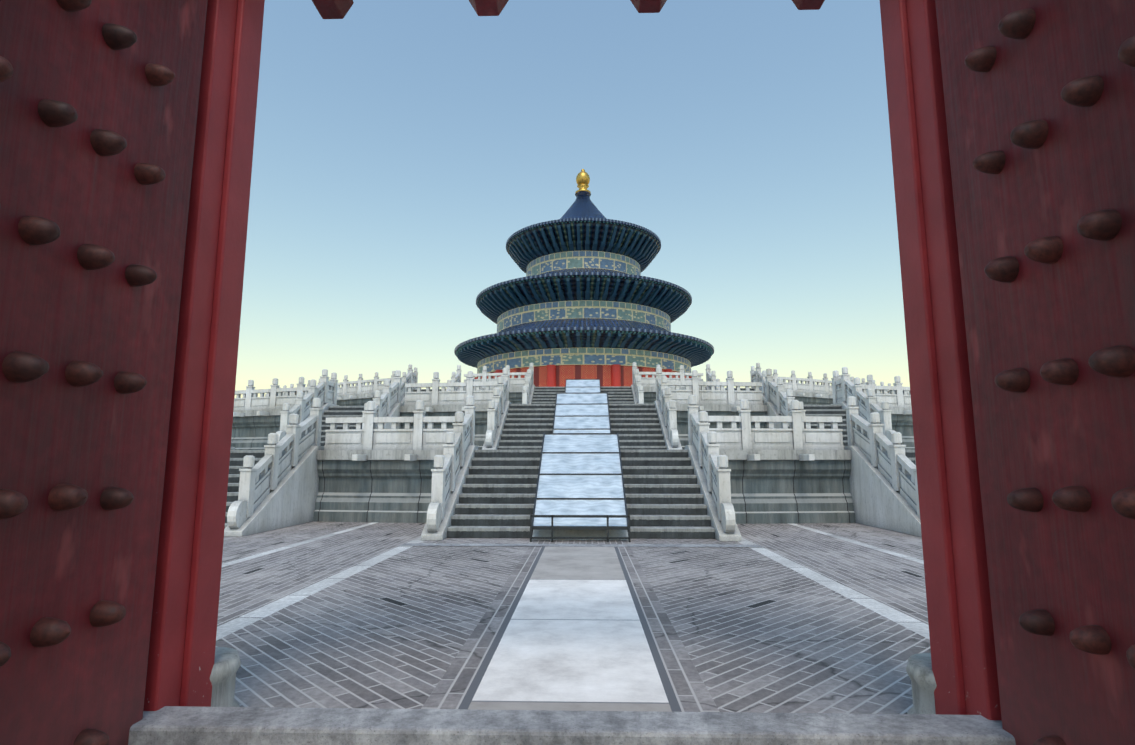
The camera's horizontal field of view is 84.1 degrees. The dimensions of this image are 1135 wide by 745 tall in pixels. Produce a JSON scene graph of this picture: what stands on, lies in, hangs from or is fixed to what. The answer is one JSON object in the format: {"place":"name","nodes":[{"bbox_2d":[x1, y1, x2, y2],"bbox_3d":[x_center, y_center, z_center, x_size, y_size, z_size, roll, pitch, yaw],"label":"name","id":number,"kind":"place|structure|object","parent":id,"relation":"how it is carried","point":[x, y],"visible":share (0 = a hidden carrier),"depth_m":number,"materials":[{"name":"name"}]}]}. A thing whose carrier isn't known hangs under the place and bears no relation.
{"place":"outdoors","nodes":[
{"label":"outdoors","id":0,"kind":"place"},
{"bbox_2d":[312,0,824,18],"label":"lintel pegs","id":1,"kind":"object","parent":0,"point":[332,9],"visible":1,"depth_m":4.64,"materials":[{"name":"red wood"}]},
{"bbox_2d":[458,547,681,711],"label":"path","id":2,"kind":"structure","parent":0,"point":[574,633],"depth_m":5.58,"materials":[{"name":"white stone"}]},
{"bbox_2d":[234,0,909,397],"label":"sky","id":3,"kind":"structure","parent":0,"point":[400,146],"materials":[{"name":"blue"}]},
{"bbox_2d":[216,522,930,713],"bbox_3d":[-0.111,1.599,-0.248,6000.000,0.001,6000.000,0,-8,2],"label":"ground","id":4,"kind":"structure","parent":0,"point":[810,618],"depth_m":6.87,"materials":[{"name":"stone"}]},
{"bbox_2d":[144,0,264,710],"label":"jamb","id":5,"kind":"object","parent":4,"relation":"on","point":[181,657],"visible":0.21,"depth_m":3.84,"materials":[{"name":"red wood"}]},
{"bbox_2d":[143,1,207,710],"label":"door edge","id":6,"kind":"object","parent":5,"relation":"attached to","point":[174,366],"visible":0.11,"depth_m":3.65,"materials":[{"name":"red wood"}]},
{"bbox_2d":[0,0,207,744],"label":"door leaf","id":7,"kind":"object","parent":6,"relation":"attached to","point":[61,308],"visible":1,"depth_m":2.93,"materials":[{"name":"red wood"}]},
{"bbox_2d":[0,0,174,744],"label":"door studs","id":8,"kind":"object","parent":7,"relation":"attached to","point":[19,367],"depth_m":2.82,"materials":[{"name":"brown metal"}]},
{"bbox_2d":[210,647,240,706],"bbox_3d":[-2.355,2.006,3.961,0.540,0.400,0.540,0,-8,2],"label":"stone post","id":9,"kind":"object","parent":4,"relation":"on","point":[227,664],"depth_m":3.93,"materials":[{"name":"stone"}]},
{"bbox_2d":[225,386,915,538],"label":"stairs","id":10,"kind":"structure","parent":4,"relation":"on","point":[664,498],"depth_m":16.34,"materials":[{"name":"grey stone"}]},
{"bbox_2d":[128,706,1015,744],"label":"threshold","id":11,"kind":"object","parent":4,"relation":"on","point":[177,725],"visible":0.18,"depth_m":3.18,"materials":[{"name":"stone"}]},
{"bbox_2d":[231,392,914,523],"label":"terrace walls","id":12,"kind":"structure","parent":4,"relation":"on","point":[762,491],"depth_m":17.68,"materials":[{"name":"grey stone"}]},
{"bbox_2d":[233,387,911,459],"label":"terrace caps","id":13,"kind":"object","parent":12,"relation":"on","point":[730,454],"depth_m":17.91,"materials":[{"name":"white stone"}]},
{"bbox_2d":[227,362,919,532],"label":"balustrades","id":14,"kind":"object","parent":12,"relation":"on","point":[874,437],"visible":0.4,"depth_m":18.07,"materials":[{"name":"stone"}]},
{"bbox_2d":[224,384,921,541],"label":"stair stringers","id":15,"kind":"object","parent":4,"relation":"on","point":[879,501],"visible":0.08,"depth_m":16.30,"materials":[{"name":"stone"}]},
{"bbox_2d":[530,379,630,541],"bbox_3d":[0.596,1.964,25.585,2.100,6.682,24.238,0,-8,2],"label":"ramp cover frame","id":16,"kind":"object","parent":4,"relation":"on","point":[607,527],"visible":0.73,"depth_m":14.25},
{"bbox_2d":[533,380,626,525],"bbox_3d":[0.597,1.868,25.636,2.000,6.398,24.130,0,-8,2],"label":"ramp cover","id":17,"kind":"object","parent":16,"relation":"in","point":[580,486],"visible":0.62,"depth_m":15.67,"materials":[{"name":"white"}]},
{"bbox_2d":[400,543,761,546],"bbox_3d":[0.246,3.446,12.565,7.160,0.001,0.400,0,-8,2],"label":"paving strip","id":18,"kind":"object","parent":4,"relation":"on","point":[606,545],"visible":1,"depth_m":12.52,"materials":[{"name":"stone"}]},
{"bbox_2d":[906,653,936,713],"bbox_3d":[2.363,1.987,3.832,0.540,0.400,0.540,0,-8,2],"label":"stone post","id":19,"kind":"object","parent":4,"relation":"on","point":[919,671],"depth_m":3.81,"materials":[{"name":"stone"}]},
{"bbox_2d":[880,0,1001,719],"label":"jamb","id":20,"kind":"object","parent":4,"relation":"on","point":[962,646],"visible":0.24,"depth_m":3.71,"materials":[{"name":"red wood"}]},
{"bbox_2d":[481,365,685,386],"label":"hall wall","id":21,"kind":"structure","parent":0,"point":[602,373],"depth_m":59.12,"materials":[{"name":"red wood"}]},
{"bbox_2d":[475,364,691,386],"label":"temple columns","id":22,"kind":"structure","parent":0,"point":[551,375],"depth_m":58.87,"materials":[{"name":"red wood"}]},
{"bbox_2d":[477,348,690,376],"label":"lower frieze band","id":23,"kind":"object","parent":22,"relation":"on","point":[584,356],"visible":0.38,"depth_m":59.96,"materials":[{"name":"paint"}]},
{"bbox_2d":[498,191,668,332],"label":"hall roofs","id":24,"kind":"structure","parent":23,"relation":"on","point":[583,206],"depth_m":63.56,"materials":[{"name":"blue tile"}]},
{"bbox_2d":[575,169,590,192],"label":"roof finial","id":25,"kind":"object","parent":24,"relation":"on","point":[582,179],"visible":0.83,"depth_m":73.35,"materials":[{"name":"gold metal"}]},
{"bbox_2d":[526,251,640,276],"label":"upper frieze band","id":26,"kind":"object","parent":24,"relation":"attached to","point":[583,259],"visible":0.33,"depth_m":66.47,"materials":[{"name":"paint"}]},
{"bbox_2d":[497,300,670,332],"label":"middle frieze band","id":27,"kind":"object","parent":24,"relation":"attached to","point":[584,309],"visible":0.48,"depth_m":62.68,"materials":[{"name":"paint"}]},
{"bbox_2d":[454,218,713,356],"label":"roof eaves","id":28,"kind":"object","parent":24,"relation":"attached to","point":[584,273],"visible":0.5,"depth_m":61.09,"materials":[{"name":"blue tile"}]},
{"bbox_2d":[456,221,712,355],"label":"tiles","id":29,"kind":"object","parent":24,"relation":"attached to","point":[711,351],"visible":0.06,"depth_m":61.25,"materials":[{"name":"blue tile"}]},
{"bbox_2d":[457,224,710,367],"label":"eaves","id":30,"kind":"object","parent":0,"point":[675,308],"visible":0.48,"depth_m":64.41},
{"bbox_2d":[456,221,712,363],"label":"rafters","id":31,"kind":"object","parent":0,"point":[583,281],"visible":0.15,"depth_m":62.28,"materials":[{"name":"wood"}]},
{"bbox_3d":[2.570,-0.570,3.549,0.630,4.780,0.120,0,-8,2],"label":"hinge recess","id":32,"kind":"object","parent":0,"visible":0},
{"bbox_2d":[935,0,1134,744],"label":"door leaf","id":33,"kind":"object","parent":32,"relation":"attached to","point":[1069,571],"visible":1,"depth_m":2.82,"materials":[{"name":"red wood"}]},
{"bbox_2d":[965,8,1134,744],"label":"door studs","id":34,"kind":"object","parent":33,"relation":"attached to","point":[1117,360],"depth_m":2.71,"materials":[{"name":"brown metal"}]}
]}

